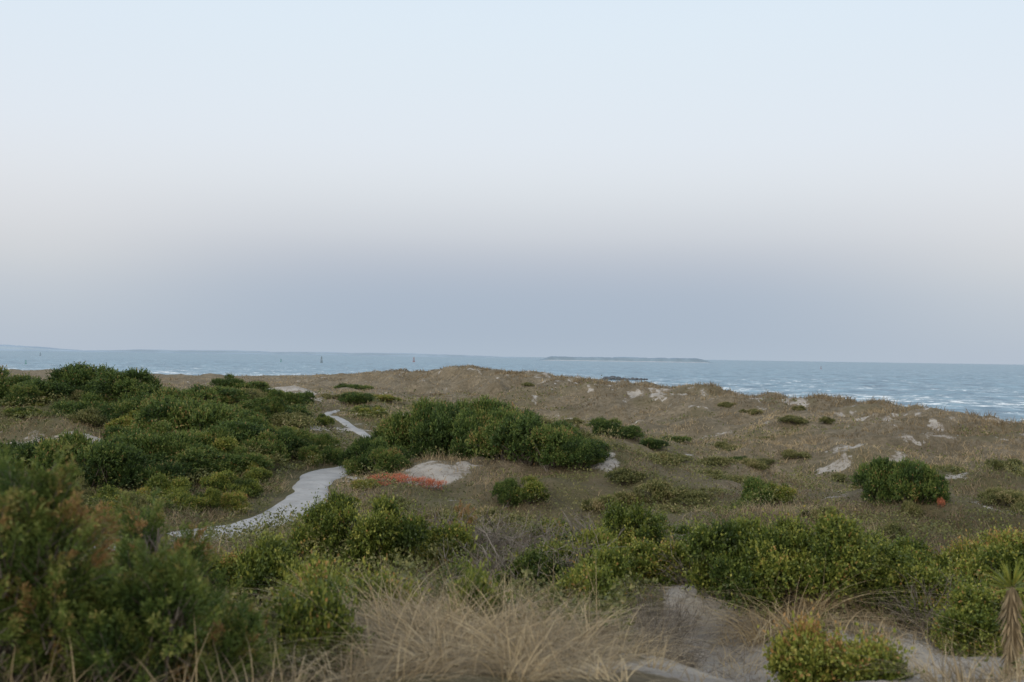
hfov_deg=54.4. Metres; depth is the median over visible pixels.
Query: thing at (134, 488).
shrub
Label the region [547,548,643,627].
leafy shrub
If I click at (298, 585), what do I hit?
leafy shrub
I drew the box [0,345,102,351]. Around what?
shore
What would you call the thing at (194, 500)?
leafy shrub
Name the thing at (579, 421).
shrub
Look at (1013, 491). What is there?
shrub
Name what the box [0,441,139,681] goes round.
juniper bush
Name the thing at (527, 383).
shrub
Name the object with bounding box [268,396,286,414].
juniper bush
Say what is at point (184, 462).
juniper bush
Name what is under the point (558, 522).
leafy shrub
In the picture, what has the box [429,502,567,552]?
dead shrub
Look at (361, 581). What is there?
leafy shrub
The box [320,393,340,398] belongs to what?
shrub
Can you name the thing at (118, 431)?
juniper bush
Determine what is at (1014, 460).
shrub
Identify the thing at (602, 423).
juniper bush
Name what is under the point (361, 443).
juniper bush
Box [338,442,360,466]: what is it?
juniper bush
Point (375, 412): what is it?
leafy shrub
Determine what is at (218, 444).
leafy shrub
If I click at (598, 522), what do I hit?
shrub
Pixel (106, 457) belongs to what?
juniper bush
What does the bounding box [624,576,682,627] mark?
dead shrub
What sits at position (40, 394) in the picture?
leafy shrub
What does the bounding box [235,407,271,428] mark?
juniper bush
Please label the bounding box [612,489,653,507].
shrub
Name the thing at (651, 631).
dead shrub
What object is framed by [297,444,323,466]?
juniper bush
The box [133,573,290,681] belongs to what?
juniper bush
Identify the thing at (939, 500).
rusty plant
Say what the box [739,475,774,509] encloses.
juniper bush
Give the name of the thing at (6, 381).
juniper bush
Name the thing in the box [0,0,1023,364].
sky
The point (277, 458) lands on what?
shrub
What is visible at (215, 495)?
leafy shrub
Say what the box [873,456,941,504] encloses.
juniper bush
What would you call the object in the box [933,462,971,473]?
shrub
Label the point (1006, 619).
dead shrub
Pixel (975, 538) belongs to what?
shrub
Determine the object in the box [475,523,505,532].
shrub
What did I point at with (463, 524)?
dead shrub
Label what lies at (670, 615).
dead shrub
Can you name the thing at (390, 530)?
leafy shrub
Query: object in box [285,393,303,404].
juniper bush
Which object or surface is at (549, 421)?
shrub
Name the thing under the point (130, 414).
leafy shrub
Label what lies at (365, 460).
juniper bush
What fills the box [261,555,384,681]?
leafy shrub
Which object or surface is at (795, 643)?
leafy shrub
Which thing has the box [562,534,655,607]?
leafy shrub
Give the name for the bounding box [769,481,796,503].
leafy shrub
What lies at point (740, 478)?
shrub
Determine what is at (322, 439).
juniper bush
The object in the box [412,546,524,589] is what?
dead shrub
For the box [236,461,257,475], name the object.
leafy shrub
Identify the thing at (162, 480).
leafy shrub
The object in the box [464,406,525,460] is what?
juniper bush
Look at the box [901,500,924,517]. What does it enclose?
shrub
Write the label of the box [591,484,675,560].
leafy shrub
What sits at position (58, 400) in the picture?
shrub
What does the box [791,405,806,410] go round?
shrub
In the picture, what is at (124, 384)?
juniper bush
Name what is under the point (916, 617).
dead shrub
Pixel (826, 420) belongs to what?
shrub
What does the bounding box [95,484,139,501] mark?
leafy shrub
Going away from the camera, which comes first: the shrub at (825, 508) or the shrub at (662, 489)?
the shrub at (825, 508)
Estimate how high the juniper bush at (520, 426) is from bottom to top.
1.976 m
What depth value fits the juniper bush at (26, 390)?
50.51 m
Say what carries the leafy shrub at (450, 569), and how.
on the ground at (656, 399)
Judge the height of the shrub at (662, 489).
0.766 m
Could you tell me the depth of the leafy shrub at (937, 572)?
10.41 m
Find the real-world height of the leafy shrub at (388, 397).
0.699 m
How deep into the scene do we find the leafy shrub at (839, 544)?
10.32 m
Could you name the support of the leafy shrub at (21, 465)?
on the ground at (656, 399)
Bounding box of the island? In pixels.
[540,356,712,362]
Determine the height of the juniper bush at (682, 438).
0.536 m
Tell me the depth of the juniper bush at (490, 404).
38.45 m
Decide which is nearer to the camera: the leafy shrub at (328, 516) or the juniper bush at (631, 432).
the leafy shrub at (328, 516)
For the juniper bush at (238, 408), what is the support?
on the ground at (656, 399)
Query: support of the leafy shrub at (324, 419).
on the ground at (656, 399)
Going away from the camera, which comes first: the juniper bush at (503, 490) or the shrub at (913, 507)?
the shrub at (913, 507)
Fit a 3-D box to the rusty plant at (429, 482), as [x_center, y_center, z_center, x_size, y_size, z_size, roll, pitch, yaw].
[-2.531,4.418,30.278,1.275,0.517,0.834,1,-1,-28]
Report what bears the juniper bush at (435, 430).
on the ground at (656, 399)
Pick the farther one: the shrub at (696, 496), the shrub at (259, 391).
the shrub at (259, 391)
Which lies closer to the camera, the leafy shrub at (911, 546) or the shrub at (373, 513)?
the leafy shrub at (911, 546)
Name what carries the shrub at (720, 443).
on the ground at (656, 399)
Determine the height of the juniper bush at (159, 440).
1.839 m
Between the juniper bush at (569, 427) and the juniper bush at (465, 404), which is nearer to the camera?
the juniper bush at (569, 427)
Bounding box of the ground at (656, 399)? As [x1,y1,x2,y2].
[0,365,1023,681]
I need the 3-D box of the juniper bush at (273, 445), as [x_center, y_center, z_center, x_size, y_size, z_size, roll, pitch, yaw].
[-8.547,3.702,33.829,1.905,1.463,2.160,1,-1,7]
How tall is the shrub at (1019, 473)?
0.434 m
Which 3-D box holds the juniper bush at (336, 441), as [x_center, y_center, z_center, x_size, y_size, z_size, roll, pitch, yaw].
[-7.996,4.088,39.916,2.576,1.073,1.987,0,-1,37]
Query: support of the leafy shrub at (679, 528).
on the ground at (656, 399)
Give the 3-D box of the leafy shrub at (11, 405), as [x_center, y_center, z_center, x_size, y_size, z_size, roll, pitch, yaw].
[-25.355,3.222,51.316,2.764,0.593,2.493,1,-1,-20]
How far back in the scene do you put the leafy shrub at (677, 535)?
16.98 m
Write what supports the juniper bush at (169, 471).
on the ground at (656, 399)
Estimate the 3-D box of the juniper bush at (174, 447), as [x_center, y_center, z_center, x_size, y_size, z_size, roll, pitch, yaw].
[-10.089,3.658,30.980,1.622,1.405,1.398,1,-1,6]
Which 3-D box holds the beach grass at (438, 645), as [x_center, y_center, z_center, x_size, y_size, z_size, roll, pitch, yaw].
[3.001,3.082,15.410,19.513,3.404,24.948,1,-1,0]
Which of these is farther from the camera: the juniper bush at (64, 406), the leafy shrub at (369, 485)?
the juniper bush at (64, 406)
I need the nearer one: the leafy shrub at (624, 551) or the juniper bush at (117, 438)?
the leafy shrub at (624, 551)
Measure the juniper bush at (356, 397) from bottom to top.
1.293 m
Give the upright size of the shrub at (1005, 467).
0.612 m
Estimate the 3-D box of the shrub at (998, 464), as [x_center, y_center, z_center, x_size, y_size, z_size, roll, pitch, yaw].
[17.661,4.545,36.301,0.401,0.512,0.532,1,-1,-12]
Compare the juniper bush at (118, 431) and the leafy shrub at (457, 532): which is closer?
the leafy shrub at (457, 532)
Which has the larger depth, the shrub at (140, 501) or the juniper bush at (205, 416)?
the juniper bush at (205, 416)
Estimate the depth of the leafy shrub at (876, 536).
15.26 m
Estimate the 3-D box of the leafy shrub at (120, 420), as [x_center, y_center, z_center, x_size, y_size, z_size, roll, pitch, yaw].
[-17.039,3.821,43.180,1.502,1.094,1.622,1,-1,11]
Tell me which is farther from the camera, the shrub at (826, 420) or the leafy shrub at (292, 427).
the shrub at (826, 420)
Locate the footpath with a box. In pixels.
[84,410,371,555]
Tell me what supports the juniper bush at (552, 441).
on the ground at (656, 399)
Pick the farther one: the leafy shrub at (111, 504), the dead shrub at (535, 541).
the leafy shrub at (111, 504)
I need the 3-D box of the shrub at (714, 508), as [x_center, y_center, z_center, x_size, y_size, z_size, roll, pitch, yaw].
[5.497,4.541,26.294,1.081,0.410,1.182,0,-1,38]
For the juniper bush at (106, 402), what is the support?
on the ground at (656, 399)
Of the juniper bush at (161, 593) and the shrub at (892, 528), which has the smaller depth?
the juniper bush at (161, 593)
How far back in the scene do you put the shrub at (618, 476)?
29.72 m
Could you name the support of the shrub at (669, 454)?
on the ground at (656, 399)
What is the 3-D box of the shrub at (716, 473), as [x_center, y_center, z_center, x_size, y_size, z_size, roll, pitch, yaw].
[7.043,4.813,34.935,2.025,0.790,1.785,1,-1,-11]
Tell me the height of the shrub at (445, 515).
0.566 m
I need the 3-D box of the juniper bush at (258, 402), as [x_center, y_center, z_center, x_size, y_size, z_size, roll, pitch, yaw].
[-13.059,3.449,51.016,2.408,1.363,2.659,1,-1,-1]
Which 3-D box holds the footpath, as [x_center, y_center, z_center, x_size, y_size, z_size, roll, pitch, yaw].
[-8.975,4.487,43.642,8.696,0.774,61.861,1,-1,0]
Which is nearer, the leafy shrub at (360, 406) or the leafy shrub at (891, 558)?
the leafy shrub at (891, 558)
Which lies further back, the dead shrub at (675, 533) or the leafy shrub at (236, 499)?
the leafy shrub at (236, 499)
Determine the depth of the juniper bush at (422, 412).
37.47 m
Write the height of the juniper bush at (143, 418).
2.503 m
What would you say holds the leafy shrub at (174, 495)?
on the ground at (656, 399)
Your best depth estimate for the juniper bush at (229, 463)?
30.73 m
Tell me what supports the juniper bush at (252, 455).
on the ground at (656, 399)
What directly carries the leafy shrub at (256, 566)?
on the ground at (656, 399)
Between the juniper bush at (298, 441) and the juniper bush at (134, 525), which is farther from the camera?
the juniper bush at (298, 441)
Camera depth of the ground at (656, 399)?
43.02 m
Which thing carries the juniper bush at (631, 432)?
on the ground at (656, 399)
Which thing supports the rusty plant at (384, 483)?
on the ground at (656, 399)
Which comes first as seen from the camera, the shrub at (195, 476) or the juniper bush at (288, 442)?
the shrub at (195, 476)
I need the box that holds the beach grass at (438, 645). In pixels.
[0,496,1023,681]
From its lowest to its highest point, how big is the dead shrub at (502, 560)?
0.943 m
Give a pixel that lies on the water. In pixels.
(982, 389)
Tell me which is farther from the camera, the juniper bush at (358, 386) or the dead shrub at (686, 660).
the juniper bush at (358, 386)
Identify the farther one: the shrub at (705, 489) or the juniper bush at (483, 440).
the juniper bush at (483, 440)
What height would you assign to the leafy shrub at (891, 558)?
1.053 m
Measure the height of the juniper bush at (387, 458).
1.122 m
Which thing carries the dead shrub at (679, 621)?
on the ground at (656, 399)
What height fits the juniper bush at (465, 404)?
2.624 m
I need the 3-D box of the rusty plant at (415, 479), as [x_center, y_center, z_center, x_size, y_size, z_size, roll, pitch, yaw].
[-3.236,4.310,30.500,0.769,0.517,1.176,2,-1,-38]
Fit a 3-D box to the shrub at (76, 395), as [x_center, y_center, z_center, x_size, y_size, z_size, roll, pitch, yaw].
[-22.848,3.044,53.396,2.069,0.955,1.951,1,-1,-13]
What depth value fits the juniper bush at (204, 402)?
43.31 m
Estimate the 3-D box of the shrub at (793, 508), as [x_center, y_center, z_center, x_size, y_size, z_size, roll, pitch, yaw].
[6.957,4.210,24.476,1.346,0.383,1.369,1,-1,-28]
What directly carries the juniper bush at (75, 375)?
on the ground at (656, 399)
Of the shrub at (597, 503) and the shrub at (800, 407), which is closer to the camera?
the shrub at (597, 503)
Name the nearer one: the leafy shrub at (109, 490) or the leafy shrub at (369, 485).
the leafy shrub at (109, 490)
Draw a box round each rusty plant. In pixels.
[367,474,393,485]
[390,472,406,479]
[395,474,419,485]
[418,476,434,482]
[419,478,446,489]
[936,496,945,508]
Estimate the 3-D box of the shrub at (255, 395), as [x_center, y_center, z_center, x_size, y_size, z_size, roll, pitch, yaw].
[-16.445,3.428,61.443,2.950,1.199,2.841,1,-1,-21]
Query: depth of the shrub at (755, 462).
38.84 m
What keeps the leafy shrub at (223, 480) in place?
on the ground at (656, 399)
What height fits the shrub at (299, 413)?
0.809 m
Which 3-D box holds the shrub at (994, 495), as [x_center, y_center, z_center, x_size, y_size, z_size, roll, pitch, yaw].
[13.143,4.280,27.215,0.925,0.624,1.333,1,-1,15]
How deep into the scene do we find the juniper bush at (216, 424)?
36.50 m
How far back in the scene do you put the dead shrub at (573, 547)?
12.46 m
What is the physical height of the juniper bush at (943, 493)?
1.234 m
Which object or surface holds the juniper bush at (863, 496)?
on the ground at (656, 399)
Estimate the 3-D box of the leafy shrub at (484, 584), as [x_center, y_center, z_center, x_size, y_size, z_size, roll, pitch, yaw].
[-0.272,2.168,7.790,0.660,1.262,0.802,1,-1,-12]
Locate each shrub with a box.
[0,399,46,407]
[0,405,50,418]
[9,459,32,468]
[20,391,52,402]
[39,394,75,403]
[56,474,81,492]
[63,406,109,426]
[71,389,100,401]
[73,474,95,497]
[80,391,112,401]
[80,492,116,513]
[84,501,115,520]
[89,495,123,521]
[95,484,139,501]
[103,417,134,433]
[108,492,177,509]
[113,490,153,515]
[117,479,153,492]
[123,410,138,417]
[137,451,180,465]
[137,485,151,494]
[144,471,191,498]
[155,524,245,563]
[162,491,187,507]
[165,485,189,497]
[173,492,213,514]
[174,464,209,484]
[198,431,238,453]
[198,468,240,493]
[200,487,221,511]
[204,544,249,588]
[219,489,250,513]
[225,513,310,610]
[227,443,287,464]
[228,477,264,496]
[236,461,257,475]
[237,387,265,400]
[241,466,272,484]
[250,541,362,671]
[251,388,267,397]
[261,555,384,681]
[264,411,319,429]
[274,542,358,597]
[277,425,298,432]
[279,482,361,568]
[288,411,311,418]
[315,413,334,426]
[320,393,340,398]
[336,486,432,573]
[337,551,430,626]
[345,496,362,504]
[349,404,385,413]
[349,478,381,489]
[357,406,389,418]
[360,507,406,519]
[363,496,412,511]
[373,394,402,401]
[406,494,516,555]
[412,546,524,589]
[417,512,476,571]
[421,508,497,527]
[423,551,499,596]
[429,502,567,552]
[432,518,577,596]
[439,535,515,628]
[467,521,519,541]
[472,507,628,562]
[474,506,534,526]
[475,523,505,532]
[489,544,567,593]
[504,516,626,573]
[507,534,587,571]
[512,474,548,504]
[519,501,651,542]
[522,382,534,385]
[525,512,579,537]
[536,531,571,543]
[541,419,552,423]
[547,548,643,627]
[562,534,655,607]
[563,518,630,562]
[565,417,584,424]
[573,519,627,561]
[578,428,606,441]
[580,494,617,512]
[585,456,604,464]
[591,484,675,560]
[591,520,602,528]
[595,440,629,451]
[600,584,718,660]
[604,467,647,484]
[608,602,702,659]
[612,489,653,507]
[624,530,701,587]
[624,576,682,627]
[632,477,689,502]
[638,589,724,648]
[640,620,729,675]
[642,451,684,465]
[647,510,720,547]
[651,514,703,541]
[652,503,688,512]
[652,509,695,540]
[657,530,706,590]
[663,526,695,541]
[668,489,713,506]
[668,504,796,618]
[676,454,692,461]
[691,487,731,494]
[695,455,737,467]
[698,468,737,480]
[706,505,722,513]
[714,441,731,447]
[717,401,735,407]
[721,444,742,451]
[735,474,768,483]
[738,497,882,610]
[741,458,770,470]
[746,408,763,414]
[754,436,773,440]
[754,457,775,464]
[757,601,856,681]
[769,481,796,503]
[772,505,812,510]
[774,414,808,423]
[781,448,811,458]
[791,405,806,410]
[799,505,841,520]
[814,622,924,681]
[818,416,835,423]
[818,528,940,627]
[830,472,846,481]
[848,481,863,489]
[859,520,892,547]
[867,524,940,575]
[877,521,907,538]
[879,565,988,636]
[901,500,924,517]
[905,552,1023,622]
[915,567,1023,657]
[932,519,1019,573]
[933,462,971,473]
[942,513,1023,623]
[969,534,985,545]
[977,486,1014,505]
[977,581,1023,645]
[982,464,1023,472]
[984,458,1023,468]
[990,459,1004,470]
[1003,488,1023,492]
[1005,490,1023,505]
[1012,470,1023,476]
[1017,595,1023,635]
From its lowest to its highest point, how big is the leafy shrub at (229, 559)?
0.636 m
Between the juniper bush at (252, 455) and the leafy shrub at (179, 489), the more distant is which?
the juniper bush at (252, 455)
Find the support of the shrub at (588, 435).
on the ground at (656, 399)
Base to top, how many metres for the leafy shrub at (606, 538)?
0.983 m
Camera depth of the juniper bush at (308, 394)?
73.38 m
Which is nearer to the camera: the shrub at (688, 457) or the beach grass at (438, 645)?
the beach grass at (438, 645)
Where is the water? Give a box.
[0,350,1023,421]
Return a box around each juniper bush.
[0,365,38,398]
[0,435,50,469]
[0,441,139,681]
[3,383,40,406]
[4,378,80,400]
[6,535,224,681]
[27,425,94,477]
[45,361,117,388]
[48,391,111,418]
[68,435,152,490]
[71,377,120,402]
[90,366,163,402]
[90,399,113,407]
[93,434,151,464]
[96,396,144,425]
[96,487,243,679]
[100,422,155,443]
[114,418,203,458]
[122,458,198,492]
[129,388,176,401]
[130,394,209,431]
[133,395,184,417]
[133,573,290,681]
[146,443,225,478]
[152,382,221,405]
[161,398,237,432]
[161,438,208,466]
[178,398,217,404]
[191,420,264,431]
[192,422,238,449]
[197,451,274,476]
[208,372,244,387]
[208,385,251,404]
[210,418,271,443]
[218,379,270,393]
[220,403,271,421]
[222,445,264,475]
[235,397,281,415]
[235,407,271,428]
[237,429,289,465]
[246,419,294,457]
[252,405,272,421]
[266,388,286,402]
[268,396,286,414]
[276,427,319,458]
[282,391,306,404]
[283,403,312,415]
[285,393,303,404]
[293,431,341,447]
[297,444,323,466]
[298,390,315,406]
[310,432,333,450]
[321,446,341,464]
[333,383,373,390]
[336,391,375,403]
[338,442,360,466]
[341,454,369,475]
[348,435,388,470]
[357,437,412,473]
[367,446,413,473]
[371,409,421,460]
[402,396,447,456]
[408,399,472,460]
[442,397,485,451]
[448,407,500,459]
[449,501,478,532]
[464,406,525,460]
[470,395,516,415]
[487,411,551,465]
[489,476,521,507]
[499,405,542,421]
[525,417,584,453]
[525,422,594,470]
[554,438,602,469]
[584,437,612,460]
[587,416,622,436]
[609,425,645,439]
[638,437,669,448]
[662,436,693,442]
[723,500,747,511]
[727,455,748,462]
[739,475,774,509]
[849,453,902,506]
[859,484,906,503]
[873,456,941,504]
[899,471,951,504]
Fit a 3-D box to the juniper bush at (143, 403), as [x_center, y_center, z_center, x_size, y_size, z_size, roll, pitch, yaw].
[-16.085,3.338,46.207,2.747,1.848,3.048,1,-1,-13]
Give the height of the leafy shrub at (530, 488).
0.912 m
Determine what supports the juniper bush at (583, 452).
on the ground at (656, 399)
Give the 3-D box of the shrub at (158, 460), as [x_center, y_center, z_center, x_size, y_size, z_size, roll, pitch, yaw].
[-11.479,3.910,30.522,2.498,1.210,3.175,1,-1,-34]
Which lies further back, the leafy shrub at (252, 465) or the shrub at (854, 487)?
the leafy shrub at (252, 465)
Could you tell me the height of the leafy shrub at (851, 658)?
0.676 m
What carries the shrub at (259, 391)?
on the ground at (656, 399)
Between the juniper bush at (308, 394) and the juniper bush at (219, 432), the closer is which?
the juniper bush at (219, 432)
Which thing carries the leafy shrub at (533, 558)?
on the ground at (656, 399)
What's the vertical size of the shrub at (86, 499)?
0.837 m
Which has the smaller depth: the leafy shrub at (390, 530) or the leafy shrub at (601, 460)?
the leafy shrub at (390, 530)
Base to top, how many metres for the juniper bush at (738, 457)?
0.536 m
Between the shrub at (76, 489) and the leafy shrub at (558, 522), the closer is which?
the leafy shrub at (558, 522)
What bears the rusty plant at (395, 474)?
on the ground at (656, 399)
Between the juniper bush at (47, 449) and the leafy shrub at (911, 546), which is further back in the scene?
the juniper bush at (47, 449)
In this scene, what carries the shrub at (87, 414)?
on the ground at (656, 399)
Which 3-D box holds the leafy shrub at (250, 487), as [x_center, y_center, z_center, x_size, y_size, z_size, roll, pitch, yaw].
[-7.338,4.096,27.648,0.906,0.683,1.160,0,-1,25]
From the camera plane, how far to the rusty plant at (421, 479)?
30.81 m
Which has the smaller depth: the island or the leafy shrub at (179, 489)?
the leafy shrub at (179, 489)
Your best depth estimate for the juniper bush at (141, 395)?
48.56 m
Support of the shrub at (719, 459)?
on the ground at (656, 399)
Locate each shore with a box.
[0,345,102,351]
[86,349,519,357]
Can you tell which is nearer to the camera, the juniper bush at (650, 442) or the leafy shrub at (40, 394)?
the juniper bush at (650, 442)
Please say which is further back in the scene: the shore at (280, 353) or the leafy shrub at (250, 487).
the shore at (280, 353)
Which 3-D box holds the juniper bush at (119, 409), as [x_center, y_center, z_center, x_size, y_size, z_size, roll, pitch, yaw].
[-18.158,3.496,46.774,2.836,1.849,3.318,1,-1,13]
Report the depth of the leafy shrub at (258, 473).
30.02 m
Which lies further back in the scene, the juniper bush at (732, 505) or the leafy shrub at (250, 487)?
the leafy shrub at (250, 487)
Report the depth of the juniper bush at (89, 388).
53.59 m
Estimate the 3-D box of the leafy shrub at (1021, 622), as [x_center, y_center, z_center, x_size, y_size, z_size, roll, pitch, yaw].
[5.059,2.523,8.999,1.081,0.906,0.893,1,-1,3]
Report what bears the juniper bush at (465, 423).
on the ground at (656, 399)
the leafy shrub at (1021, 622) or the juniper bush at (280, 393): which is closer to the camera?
the leafy shrub at (1021, 622)
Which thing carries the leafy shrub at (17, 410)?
on the ground at (656, 399)
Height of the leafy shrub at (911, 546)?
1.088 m
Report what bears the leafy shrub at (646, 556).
on the ground at (656, 399)
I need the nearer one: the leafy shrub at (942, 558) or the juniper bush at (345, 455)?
the leafy shrub at (942, 558)
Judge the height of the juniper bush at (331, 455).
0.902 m
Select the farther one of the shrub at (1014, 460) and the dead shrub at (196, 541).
the shrub at (1014, 460)
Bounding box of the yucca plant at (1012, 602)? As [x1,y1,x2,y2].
[984,557,1023,677]
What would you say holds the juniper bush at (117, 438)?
on the ground at (656, 399)
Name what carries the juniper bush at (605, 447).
on the ground at (656, 399)
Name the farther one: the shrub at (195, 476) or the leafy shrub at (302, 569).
the shrub at (195, 476)
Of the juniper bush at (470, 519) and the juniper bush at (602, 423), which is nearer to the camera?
the juniper bush at (470, 519)
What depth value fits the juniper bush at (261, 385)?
67.86 m
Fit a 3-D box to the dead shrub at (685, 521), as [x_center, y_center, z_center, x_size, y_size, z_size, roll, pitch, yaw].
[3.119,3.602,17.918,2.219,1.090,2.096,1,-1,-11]
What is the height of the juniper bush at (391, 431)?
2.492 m
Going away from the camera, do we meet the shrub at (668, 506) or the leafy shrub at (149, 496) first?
the leafy shrub at (149, 496)
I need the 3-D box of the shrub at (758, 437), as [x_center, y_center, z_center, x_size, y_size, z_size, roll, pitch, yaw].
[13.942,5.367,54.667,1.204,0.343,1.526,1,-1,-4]
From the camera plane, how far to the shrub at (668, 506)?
26.60 m
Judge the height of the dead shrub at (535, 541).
1.168 m
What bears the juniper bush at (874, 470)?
on the ground at (656, 399)
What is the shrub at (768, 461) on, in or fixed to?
on the ground at (656, 399)
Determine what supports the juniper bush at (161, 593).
on the ground at (656, 399)
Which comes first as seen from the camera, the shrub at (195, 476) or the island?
the shrub at (195, 476)
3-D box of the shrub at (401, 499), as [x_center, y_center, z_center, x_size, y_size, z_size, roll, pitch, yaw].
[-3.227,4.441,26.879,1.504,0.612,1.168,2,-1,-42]
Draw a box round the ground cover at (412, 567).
[0,375,1023,677]
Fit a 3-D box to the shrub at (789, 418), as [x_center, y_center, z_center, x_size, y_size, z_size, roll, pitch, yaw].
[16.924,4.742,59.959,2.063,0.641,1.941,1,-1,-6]
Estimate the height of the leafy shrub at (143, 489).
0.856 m
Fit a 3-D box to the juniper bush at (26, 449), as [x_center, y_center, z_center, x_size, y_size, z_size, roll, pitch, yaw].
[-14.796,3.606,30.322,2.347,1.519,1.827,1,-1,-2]
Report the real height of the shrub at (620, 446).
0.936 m
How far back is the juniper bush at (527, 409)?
35.17 m
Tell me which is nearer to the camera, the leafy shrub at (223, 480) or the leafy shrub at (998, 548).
the leafy shrub at (998, 548)
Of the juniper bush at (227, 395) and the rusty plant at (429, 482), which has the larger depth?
the juniper bush at (227, 395)
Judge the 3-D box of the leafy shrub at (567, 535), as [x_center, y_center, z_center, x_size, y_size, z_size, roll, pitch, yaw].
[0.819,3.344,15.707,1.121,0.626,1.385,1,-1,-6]
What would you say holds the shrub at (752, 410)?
on the ground at (656, 399)
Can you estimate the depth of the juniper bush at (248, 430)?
34.34 m
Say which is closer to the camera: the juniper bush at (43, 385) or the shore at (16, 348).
the juniper bush at (43, 385)
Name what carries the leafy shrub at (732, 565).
on the ground at (656, 399)
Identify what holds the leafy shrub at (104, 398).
on the ground at (656, 399)
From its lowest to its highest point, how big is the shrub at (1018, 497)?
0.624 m
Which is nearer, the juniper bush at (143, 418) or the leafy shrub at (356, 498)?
the leafy shrub at (356, 498)
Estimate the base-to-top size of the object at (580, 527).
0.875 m
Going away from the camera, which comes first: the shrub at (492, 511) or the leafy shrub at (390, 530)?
the leafy shrub at (390, 530)
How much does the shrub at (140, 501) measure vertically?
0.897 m
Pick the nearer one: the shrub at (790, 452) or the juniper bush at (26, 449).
the juniper bush at (26, 449)
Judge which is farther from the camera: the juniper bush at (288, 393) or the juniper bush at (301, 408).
the juniper bush at (288, 393)
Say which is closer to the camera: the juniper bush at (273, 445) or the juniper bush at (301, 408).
the juniper bush at (273, 445)
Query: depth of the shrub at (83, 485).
26.41 m
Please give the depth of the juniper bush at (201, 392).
47.28 m
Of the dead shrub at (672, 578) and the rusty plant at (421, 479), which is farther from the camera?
the rusty plant at (421, 479)
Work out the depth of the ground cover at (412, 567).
22.38 m
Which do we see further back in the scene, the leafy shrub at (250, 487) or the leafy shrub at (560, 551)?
the leafy shrub at (250, 487)
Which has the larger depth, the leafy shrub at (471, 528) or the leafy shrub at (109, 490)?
the leafy shrub at (109, 490)
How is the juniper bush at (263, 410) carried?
on the ground at (656, 399)
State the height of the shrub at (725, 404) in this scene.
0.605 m
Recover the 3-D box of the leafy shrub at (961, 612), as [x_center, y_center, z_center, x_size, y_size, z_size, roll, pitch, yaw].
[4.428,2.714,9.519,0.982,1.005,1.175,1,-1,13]
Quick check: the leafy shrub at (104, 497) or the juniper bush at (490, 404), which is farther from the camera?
the juniper bush at (490, 404)
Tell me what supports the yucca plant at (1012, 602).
on the ground at (656, 399)
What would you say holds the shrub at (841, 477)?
on the ground at (656, 399)
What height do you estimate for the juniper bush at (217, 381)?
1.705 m
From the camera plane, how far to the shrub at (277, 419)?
48.82 m
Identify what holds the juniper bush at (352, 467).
on the ground at (656, 399)
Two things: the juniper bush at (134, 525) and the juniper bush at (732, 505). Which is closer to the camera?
the juniper bush at (134, 525)
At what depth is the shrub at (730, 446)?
49.10 m
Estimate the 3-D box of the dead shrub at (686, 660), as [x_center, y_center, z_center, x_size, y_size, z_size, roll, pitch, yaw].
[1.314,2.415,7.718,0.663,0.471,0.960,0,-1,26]
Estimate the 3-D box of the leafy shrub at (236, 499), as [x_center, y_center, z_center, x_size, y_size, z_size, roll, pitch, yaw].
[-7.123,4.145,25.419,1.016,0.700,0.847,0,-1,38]

